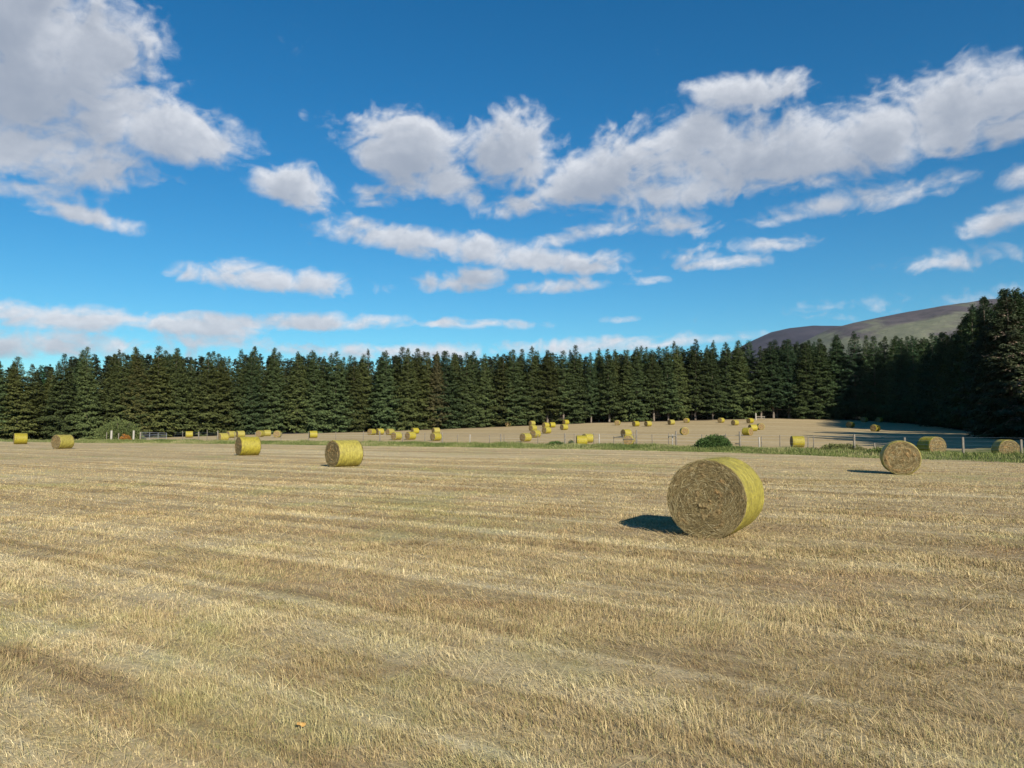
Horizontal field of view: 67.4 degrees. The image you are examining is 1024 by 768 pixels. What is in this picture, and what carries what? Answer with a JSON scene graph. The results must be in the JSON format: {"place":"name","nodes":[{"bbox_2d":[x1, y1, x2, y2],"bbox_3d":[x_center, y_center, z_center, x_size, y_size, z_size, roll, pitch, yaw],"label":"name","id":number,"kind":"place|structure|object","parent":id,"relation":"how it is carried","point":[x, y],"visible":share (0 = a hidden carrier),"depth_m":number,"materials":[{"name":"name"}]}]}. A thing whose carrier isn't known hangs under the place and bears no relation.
{"place":"outdoors","nodes":[
{"label":"outdoors","id":0,"kind":"place"},
{"bbox_2d":[0,418,1023,767],"bbox_3d":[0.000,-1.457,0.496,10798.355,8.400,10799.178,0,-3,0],"label":"ground","id":1,"kind":"structure","parent":0,"point":[776,432],"depth_m":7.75,"materials":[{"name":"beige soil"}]},
{"bbox_2d":[0,363,19,438],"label":"spruce tree","id":2,"kind":"object","parent":1,"relation":"on","point":[2,391],"visible":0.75,"depth_m":146.18,"materials":[{"name":"green plant"}]},
{"bbox_2d":[0,356,43,439],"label":"spruce tree","id":3,"kind":"object","parent":1,"relation":"on","point":[19,384],"visible":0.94,"depth_m":147.11,"materials":[{"name":"green plant"}]},
{"bbox_2d":[14,364,47,439],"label":"spruce tree","id":4,"kind":"object","parent":1,"relation":"on","point":[31,380],"visible":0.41,"depth_m":151.71,"materials":[{"name":"green plant"}]},
{"bbox_2d":[32,368,54,438],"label":"spruce tree","id":5,"kind":"object","parent":1,"relation":"on","point":[48,380],"visible":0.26,"depth_m":154.69,"materials":[{"name":"green plant"}]},
{"bbox_2d":[36,354,80,439],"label":"spruce tree","id":6,"kind":"object","parent":1,"relation":"on","point":[63,425],"visible":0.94,"depth_m":149.14,"materials":[{"name":"green plant"}]},
{"bbox_2d":[51,435,73,448],"bbox_3d":[-37.916,4.873,64.826,1.273,1.212,1.340,-2,-4,25],"label":"hay bale","id":7,"kind":"object","parent":1,"relation":"on","point":[62,441],"visible":1,"depth_m":64.39},
{"bbox_2d":[63,350,104,438],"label":"spruce tree","id":8,"kind":"object","parent":1,"relation":"on","point":[76,375],"visible":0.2,"depth_m":154.78,"materials":[{"name":"green plant"}]},
{"bbox_2d":[65,347,105,439],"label":"spruce tree","id":9,"kind":"object","parent":1,"relation":"on","point":[87,421],"visible":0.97,"depth_m":150.42,"materials":[{"name":"green plant"}]},
{"bbox_2d":[91,354,120,430],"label":"spruce tree","id":10,"kind":"object","parent":1,"relation":"on","point":[103,392],"visible":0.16,"depth_m":158.59,"materials":[{"name":"green plant"}]},
{"bbox_2d":[98,349,124,429],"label":"spruce tree","id":11,"kind":"object","parent":1,"relation":"on","point":[118,354],"visible":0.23,"depth_m":156.37,"materials":[{"name":"green plant"}]},
{"bbox_2d":[100,353,136,429],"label":"spruce tree","id":12,"kind":"object","parent":1,"relation":"on","point":[118,384],"visible":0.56,"depth_m":152.58,"materials":[{"name":"green plant"}]},
{"bbox_2d":[93,418,144,439],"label":"round bush","id":13,"kind":"object","parent":1,"relation":"on","point":[120,427],"visible":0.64,"depth_m":105.01,"materials":[{"name":"green plant"}]},
{"bbox_2d":[111,348,157,436],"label":"spruce tree","id":14,"kind":"object","parent":1,"relation":"on","point":[129,373],"visible":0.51,"depth_m":152.68,"materials":[{"name":"green plant"}]},
{"bbox_2d":[118,353,156,436],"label":"spruce tree","id":15,"kind":"object","parent":1,"relation":"on","point":[137,405],"visible":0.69,"depth_m":152.49,"materials":[{"name":"green plant"}]},
{"bbox_2d":[135,346,182,436],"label":"spruce tree","id":16,"kind":"object","parent":1,"relation":"on","point":[157,394],"visible":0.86,"depth_m":155.08,"materials":[{"name":"green plant"}]},
{"bbox_2d":[159,350,192,436],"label":"spruce tree","id":17,"kind":"object","parent":1,"relation":"on","point":[176,378],"visible":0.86,"depth_m":157.25,"materials":[{"name":"green plant"}]},
{"bbox_2d":[162,348,197,436],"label":"spruce tree","id":18,"kind":"object","parent":1,"relation":"on","point":[186,384],"visible":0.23,"depth_m":161.34,"materials":[{"name":"green plant"}]},
{"bbox_2d":[184,358,199,432],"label":"spruce tree","id":19,"kind":"object","parent":1,"relation":"on","point":[191,386],"visible":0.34,"depth_m":167.05,"materials":[{"name":"green plant"}]},
{"bbox_2d":[183,352,228,435],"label":"spruce tree","id":20,"kind":"object","parent":1,"relation":"on","point":[206,383],"visible":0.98,"depth_m":159.47,"materials":[{"name":"green plant"}]},
{"bbox_2d":[197,354,236,434],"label":"spruce tree","id":21,"kind":"object","parent":1,"relation":"on","point":[221,380],"visible":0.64,"depth_m":162.47,"materials":[{"name":"green plant"}]},
{"bbox_2d":[224,349,255,431],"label":"spruce tree","id":22,"kind":"object","parent":1,"relation":"on","point":[239,377],"visible":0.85,"depth_m":163.75,"materials":[{"name":"green plant"}]},
{"bbox_2d":[235,437,260,455],"bbox_3d":[-16.861,3.960,49.055,1.347,1.212,1.268,3,-4,-39],"label":"hay bale","id":23,"kind":"object","parent":1,"relation":"on","point":[247,446],"visible":0.98,"depth_m":48.65},
{"bbox_2d":[231,351,270,434],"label":"spruce tree","id":24,"kind":"object","parent":1,"relation":"on","point":[251,378],"visible":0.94,"depth_m":164.61,"materials":[{"name":"green plant"}]},
{"bbox_2d":[238,346,269,429],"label":"spruce tree","id":25,"kind":"object","parent":1,"relation":"on","point":[254,348],"visible":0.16,"depth_m":170.42,"materials":[{"name":"green plant"}]},
{"bbox_2d":[257,347,291,433],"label":"spruce tree","id":26,"kind":"object","parent":1,"relation":"on","point":[276,390],"visible":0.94,"depth_m":167.70,"materials":[{"name":"green plant"}]},
{"bbox_2d":[276,351,315,432],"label":"spruce tree","id":27,"kind":"object","parent":1,"relation":"on","point":[294,422],"visible":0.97,"depth_m":169.06,"materials":[{"name":"green plant"}]},
{"bbox_2d":[295,352,336,432],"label":"spruce tree","id":28,"kind":"object","parent":1,"relation":"on","point":[317,401],"visible":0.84,"depth_m":170.92,"materials":[{"name":"green plant"}]},
{"bbox_2d":[316,351,358,432],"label":"spruce tree","id":29,"kind":"object","parent":1,"relation":"on","point":[334,392],"visible":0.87,"depth_m":173.35,"materials":[{"name":"green plant"}]},
{"bbox_2d":[325,440,363,466],"bbox_3d":[-7.535,3.106,34.478,1.273,1.212,1.340,-3,-5,45],"label":"hay bale","id":30,"kind":"object","parent":1,"relation":"on","point":[343,453],"visible":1,"depth_m":34.07},
{"bbox_2d":[337,355,364,431],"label":"spruce tree","id":31,"kind":"object","parent":1,"relation":"on","point":[348,365],"visible":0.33,"depth_m":177.63,"materials":[{"name":"green plant"}]},
{"bbox_2d":[338,357,370,431],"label":"spruce tree","id":32,"kind":"object","parent":1,"relation":"on","point":[356,417],"visible":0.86,"depth_m":175.56,"materials":[{"name":"green plant"}]},
{"bbox_2d":[357,353,377,429],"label":"spruce tree","id":33,"kind":"object","parent":1,"relation":"on","point":[366,382],"visible":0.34,"depth_m":180.90,"materials":[{"name":"green plant"}]},
{"bbox_2d":[366,351,397,430],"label":"spruce tree","id":34,"kind":"object","parent":1,"relation":"on","point":[375,390],"visible":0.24,"depth_m":180.83,"materials":[{"name":"green plant"}]},
{"bbox_2d":[363,350,403,430],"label":"spruce tree","id":35,"kind":"object","parent":1,"relation":"on","point":[384,414],"visible":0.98,"depth_m":177.55,"materials":[{"name":"green plant"}]},
{"bbox_2d":[387,347,419,429],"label":"spruce tree","id":36,"kind":"object","parent":1,"relation":"on","point":[397,368],"visible":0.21,"depth_m":183.59,"materials":[{"name":"green plant"}]},
{"bbox_2d":[390,348,426,430],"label":"spruce tree","id":37,"kind":"object","parent":1,"relation":"on","point":[408,406],"visible":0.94,"depth_m":179.09,"materials":[{"name":"green plant"}]},
{"bbox_2d":[406,348,426,428],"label":"spruce tree","id":38,"kind":"object","parent":1,"relation":"on","point":[417,365],"visible":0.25,"depth_m":185.22,"materials":[{"name":"green plant"}]},
{"bbox_2d":[413,352,444,428],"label":"spruce tree","id":39,"kind":"object","parent":1,"relation":"on","point":[426,381],"visible":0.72,"depth_m":181.56,"materials":[{"name":"green plant"}]},
{"bbox_2d":[424,351,452,427],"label":"spruce tree","id":40,"kind":"object","parent":1,"relation":"on","point":[437,381],"visible":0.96,"depth_m":180.79,"materials":[{"name":"green plant"}]},
{"bbox_2d":[425,351,472,428],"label":"spruce tree","id":41,"kind":"object","parent":1,"relation":"on","point":[451,398],"visible":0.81,"depth_m":182.36,"materials":[{"name":"green plant"}]},
{"bbox_2d":[448,353,468,426],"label":"spruce tree","id":42,"kind":"object","parent":1,"relation":"on","point":[456,367],"visible":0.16,"depth_m":187.96,"materials":[{"name":"green plant"}]},
{"bbox_2d":[0,341,925,435],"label":"deep wood","id":43,"kind":"object","parent":1,"relation":"on","point":[97,366],"visible":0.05,"depth_m":191.41,"materials":[{"name":"green plant"}]},
{"bbox_2d":[454,352,483,427],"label":"spruce tree","id":44,"kind":"object","parent":1,"relation":"on","point":[467,393],"visible":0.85,"depth_m":185.25,"materials":[{"name":"green plant"}]},
{"bbox_2d":[467,351,489,426],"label":"spruce tree","id":45,"kind":"object","parent":1,"relation":"on","point":[473,361],"visible":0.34,"depth_m":190.58,"materials":[{"name":"green plant"}]},
{"bbox_2d":[471,354,499,426],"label":"spruce tree","id":46,"kind":"object","parent":1,"relation":"on","point":[484,397],"visible":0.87,"depth_m":187.01,"materials":[{"name":"green plant"}]},
{"bbox_2d":[483,354,520,426],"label":"spruce tree","id":47,"kind":"object","parent":1,"relation":"on","point":[499,378],"visible":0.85,"depth_m":187.85,"materials":[{"name":"green plant"}]},
{"bbox_2d":[0,471,1023,767],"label":"loose straw","id":48,"kind":"object","parent":1,"relation":"on","point":[500,619],"visible":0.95,"depth_m":7.06,"materials":[{"name":"beige plant"}]},
{"bbox_2d":[494,349,535,426],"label":"spruce tree","id":49,"kind":"object","parent":1,"relation":"on","point":[515,380],"visible":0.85,"depth_m":188.23,"materials":[{"name":"green plant"}]},
{"bbox_2d":[516,349,540,425],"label":"spruce tree","id":50,"kind":"object","parent":1,"relation":"on","point":[522,364],"visible":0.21,"depth_m":194.03,"materials":[{"name":"green plant"}]},
{"bbox_2d":[516,346,550,423],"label":"spruce tree","id":51,"kind":"object","parent":1,"relation":"on","point":[531,375],"visible":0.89,"depth_m":190.58,"materials":[{"name":"green plant"}]},
{"bbox_2d":[531,350,568,422],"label":"spruce tree","id":52,"kind":"object","parent":1,"relation":"on","point":[546,379],"visible":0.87,"depth_m":191.51,"materials":[{"name":"green plant"}]},
{"bbox_2d":[546,350,580,423],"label":"spruce tree","id":53,"kind":"object","parent":1,"relation":"on","point":[563,376],"visible":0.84,"depth_m":192.77,"materials":[{"name":"green plant"}]},
{"bbox_2d":[556,345,592,423],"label":"spruce tree","id":54,"kind":"object","parent":1,"relation":"on","point":[578,379],"visible":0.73,"depth_m":194.61,"materials":[{"name":"green plant"}]},
{"bbox_2d":[578,352,602,422],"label":"spruce tree","id":55,"kind":"object","parent":1,"relation":"on","point":[590,383],"visible":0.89,"depth_m":197.25,"materials":[{"name":"green plant"}]},
{"bbox_2d":[174,430,1022,454],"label":"wire fence","id":56,"kind":"object","parent":1,"relation":"on","point":[808,442],"visible":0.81,"depth_m":64.64,"materials":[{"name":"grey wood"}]},
{"bbox_2d":[588,348,613,421],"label":"spruce tree","id":57,"kind":"object","parent":1,"relation":"on","point":[598,369],"visible":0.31,"depth_m":200.99,"materials":[{"name":"green plant"}]},
{"bbox_2d":[591,349,626,421],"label":"spruce tree","id":58,"kind":"object","parent":1,"relation":"on","point":[608,397],"visible":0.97,"depth_m":196.58,"materials":[{"name":"green plant"}]},
{"bbox_2d":[601,349,625,421],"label":"spruce tree","id":59,"kind":"object","parent":1,"relation":"on","point":[618,366],"visible":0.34,"depth_m":200.44,"materials":[{"name":"green plant"}]},
{"bbox_2d":[614,350,639,421],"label":"spruce tree","id":60,"kind":"object","parent":1,"relation":"on","point":[625,375],"visible":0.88,"depth_m":197.67,"materials":[{"name":"green plant"}]},
{"bbox_2d":[618,347,654,420],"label":"spruce tree","id":61,"kind":"object","parent":1,"relation":"on","point":[641,394],"visible":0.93,"depth_m":197.18,"materials":[{"name":"green plant"}]},
{"bbox_2d":[641,349,669,420],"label":"spruce tree","id":62,"kind":"object","parent":1,"relation":"on","point":[652,377],"visible":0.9,"depth_m":198.75,"materials":[{"name":"green plant"}]},
{"bbox_2d":[648,347,671,420],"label":"spruce tree","id":63,"kind":"object","parent":1,"relation":"on","point":[657,415],"visible":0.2,"depth_m":203.88,"materials":[{"name":"green plant"}]},
{"bbox_2d":[654,347,684,420],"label":"spruce tree","id":64,"kind":"object","parent":1,"relation":"on","point":[667,371],"visible":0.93,"depth_m":199.11,"materials":[{"name":"green plant"}]},
{"bbox_2d":[666,346,695,419],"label":"spruce tree","id":65,"kind":"object","parent":1,"relation":"on","point":[681,381],"visible":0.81,"depth_m":199.56,"materials":[{"name":"green plant"}]},
{"bbox_2d":[683,339,712,419],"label":"spruce tree","id":66,"kind":"object","parent":1,"relation":"on","point":[695,383],"visible":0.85,"depth_m":201.96,"materials":[{"name":"green plant"}]},
{"bbox_2d":[700,349,728,419],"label":"spruce tree","id":67,"kind":"object","parent":1,"relation":"on","point":[714,382],"visible":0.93,"depth_m":201.49,"materials":[{"name":"green plant"}]},
{"bbox_2d":[697,433,732,447],"bbox_3d":[16.039,4.511,60.320,2.917,1.317,2.228,0,-3,0],"label":"broom bush","id":68,"kind":"object","parent":1,"relation":"on","point":[716,440],"visible":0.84,"depth_m":59.91,"materials":[{"name":"green plant"}]},
{"bbox_2d":[667,457,763,538],"bbox_3d":[3.381,1.846,12.700,1.319,1.255,1.393,-2,-4,29],"label":"hay bale","id":69,"kind":"object","parent":1,"relation":"on","point":[717,497],"visible":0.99,"depth_m":12.14},
{"bbox_2d":[712,342,745,418],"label":"spruce tree","id":70,"kind":"object","parent":1,"relation":"on","point":[725,372],"visible":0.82,"depth_m":201.78,"materials":[{"name":"green plant"}]},
{"bbox_2d":[722,340,762,418],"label":"spruce tree","id":71,"kind":"object","parent":1,"relation":"on","point":[737,356],"visible":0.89,"depth_m":201.44,"materials":[{"name":"green plant"}]},
{"bbox_2d":[741,340,764,417],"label":"spruce tree","id":72,"kind":"object","parent":1,"relation":"on","point":[749,356],"visible":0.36,"depth_m":206.31,"materials":[{"name":"green plant"}]},
{"bbox_2d":[746,346,776,417],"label":"spruce tree","id":73,"kind":"object","parent":1,"relation":"on","point":[758,379],"visible":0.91,"depth_m":201.82,"materials":[{"name":"green plant"}]},
{"bbox_2d":[754,342,791,417],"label":"spruce tree","id":74,"kind":"object","parent":1,"relation":"on","point":[770,356],"visible":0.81,"depth_m":201.59,"materials":[{"name":"green plant"}]},
{"bbox_2d":[775,339,802,418],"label":"spruce tree","id":75,"kind":"object","parent":1,"relation":"on","point":[790,363],"visible":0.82,"depth_m":201.62,"materials":[{"name":"green plant"}]},
{"bbox_2d":[786,342,827,419],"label":"spruce tree","id":76,"kind":"object","parent":1,"relation":"on","point":[804,376],"visible":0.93,"depth_m":198.62,"materials":[{"name":"green plant"}]},
{"bbox_2d":[801,338,845,418],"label":"spruce tree","id":77,"kind":"object","parent":1,"relation":"on","point":[822,364],"visible":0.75,"depth_m":197.95,"materials":[{"name":"green plant"}]},
{"bbox_2d":[818,335,858,419],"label":"spruce tree","id":78,"kind":"object","parent":1,"relation":"on","point":[836,360],"visible":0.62,"depth_m":199.13,"materials":[{"name":"green plant"}]},
{"bbox_2d":[815,443,866,450],"bbox_3d":[22.943,4.439,53.306,3.879,0.748,2.178,0,-3,0],"label":"weed clump","id":79,"kind":"object","parent":1,"relation":"on","point":[833,446],"visible":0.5,"depth_m":53.04,"materials":[{"name":"green plant"}]},
{"bbox_2d":[833,331,873,419],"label":"spruce tree","id":80,"kind":"object","parent":1,"relation":"on","point":[855,367],"visible":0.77,"depth_m":196.16,"materials":[{"name":"green plant"}]},
{"bbox_2d":[851,336,889,420],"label":"spruce tree","id":81,"kind":"object","parent":1,"relation":"on","point":[874,378],"visible":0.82,"depth_m":191.16,"materials":[{"name":"green plant"}]},
{"bbox_2d":[872,338,903,421],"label":"spruce tree","id":82,"kind":"object","parent":1,"relation":"on","point":[889,360],"visible":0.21,"depth_m":186.84,"materials":[{"name":"green plant"}]},
{"bbox_2d":[877,337,914,422],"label":"spruce tree","id":83,"kind":"object","parent":1,"relation":"on","point":[891,378],"visible":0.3,"depth_m":181.60,"materials":[{"name":"green plant"}]},
{"bbox_2d":[880,440,921,474],"bbox_3d":[14.752,2.782,29.191,1.332,1.273,1.414,-1,-4,22],"label":"hay bale","id":84,"kind":"object","parent":1,"relation":"on","point":[898,457],"visible":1,"depth_m":28.59},
{"bbox_2d":[885,336,917,422],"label":"spruce tree","id":85,"kind":"object","parent":1,"relation":"on","point":[898,416],"visible":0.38,"depth_m":178.02,"materials":[{"name":"green plant"}]},
{"bbox_2d":[894,335,923,423],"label":"spruce tree","id":86,"kind":"object","parent":1,"relation":"on","point":[907,372],"visible":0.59,"depth_m":174.57,"materials":[{"name":"green plant"}]},
{"bbox_2d":[903,337,929,423],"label":"spruce tree","id":87,"kind":"object","parent":1,"relation":"on","point":[917,377],"visible":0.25,"depth_m":170.11,"materials":[{"name":"green plant"}]},
{"bbox_2d":[911,332,936,424],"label":"spruce tree","id":88,"kind":"object","parent":1,"relation":"on","point":[930,346],"visible":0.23,"depth_m":164.53,"materials":[{"name":"green plant"}]},
{"bbox_2d":[916,436,946,453],"bbox_3d":[27.495,4.049,50.354,1.268,1.212,1.347,0,-3,-7],"label":"hay bale","id":89,"kind":"object","parent":1,"relation":"on","point":[925,442],"visible":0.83,"depth_m":49.78},
{"bbox_2d":[914,332,951,426],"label":"spruce tree","id":90,"kind":"object","parent":1,"relation":"on","point":[926,403],"visible":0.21,"depth_m":153.65,"materials":[{"name":"green plant"}]},
{"bbox_2d":[929,335,952,426],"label":"spruce tree","id":91,"kind":"object","parent":1,"relation":"on","point":[941,362],"visible":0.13,"depth_m":150.41,"materials":[{"name":"green plant"}]},
{"bbox_2d":[932,334,954,425],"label":"spruce tree","id":92,"kind":"object","parent":1,"relation":"on","point":[938,374],"visible":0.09,"depth_m":146.24,"materials":[{"name":"green plant"}]},
{"bbox_2d":[929,325,962,428],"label":"spruce tree","id":93,"kind":"object","parent":1,"relation":"on","point":[942,393],"visible":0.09,"depth_m":140.86,"materials":[{"name":"green plant"}]},
{"bbox_2d":[940,314,974,430],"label":"spruce tree","id":94,"kind":"object","parent":1,"relation":"on","point":[954,374],"visible":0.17,"depth_m":133.37,"materials":[{"name":"green plant"}]},
{"bbox_2d":[943,310,984,427],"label":"spruce tree","id":95,"kind":"object","parent":1,"relation":"on","point":[961,379],"visible":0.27,"depth_m":129.33,"materials":[{"name":"green plant"}]},
{"bbox_2d":[950,297,1022,437],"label":"spruce tree","id":96,"kind":"object","parent":1,"relation":"on","point":[976,358],"visible":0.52,"depth_m":101.41,"materials":[{"name":"green plant"}]},
{"bbox_2d":[962,288,1023,438],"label":"spruce tree","id":97,"kind":"object","parent":1,"relation":"on","point":[999,429],"visible":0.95,"depth_m":96.78,"materials":[{"name":"green plant"}]},
{"bbox_2d":[973,289,1023,434],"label":"spruce tree","id":98,"kind":"object","parent":1,"relation":"on","point":[1014,296],"visible":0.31,"depth_m":98.14,"materials":[{"name":"green plant"}]},
{"bbox_2d":[991,439,1019,453],"bbox_3d":[31.067,4.099,48.344,1.273,1.212,1.340,-1,-3,13],"label":"hay bale","id":99,"kind":"object","parent":1,"relation":"on","point":[1008,446],"visible":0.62,"depth_m":47.78},
{"bbox_2d":[0,0,1023,357],"bbox_3d":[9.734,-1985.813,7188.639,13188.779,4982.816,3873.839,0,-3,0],"label":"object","id":100,"kind":"structure","parent":0,"point":[74,110],"depth_m":8074.04,"materials":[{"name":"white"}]},
{"bbox_2d":[0,438,1023,462],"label":"verge grass","id":101,"kind":"structure","parent":0,"point":[835,452],"depth_m":63.81,"materials":[{"name":"green plant"}]},
{"bbox_2d":[729,326,838,418],"bbox_3d":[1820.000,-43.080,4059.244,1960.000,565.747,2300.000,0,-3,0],"label":"hill","id":102,"kind":"structure","parent":0,"point":[799,334],"depth_m":3976.96,"materials":[{"name":"purple plant"}]},
{"bbox_2d":[791,297,1023,384],"bbox_3d":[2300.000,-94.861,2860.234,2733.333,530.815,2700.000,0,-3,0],"label":"hill","id":103,"kind":"structure","parent":0,"point":[923,323],"depth_m":2689.21,"materials":[{"name":"green plant"}]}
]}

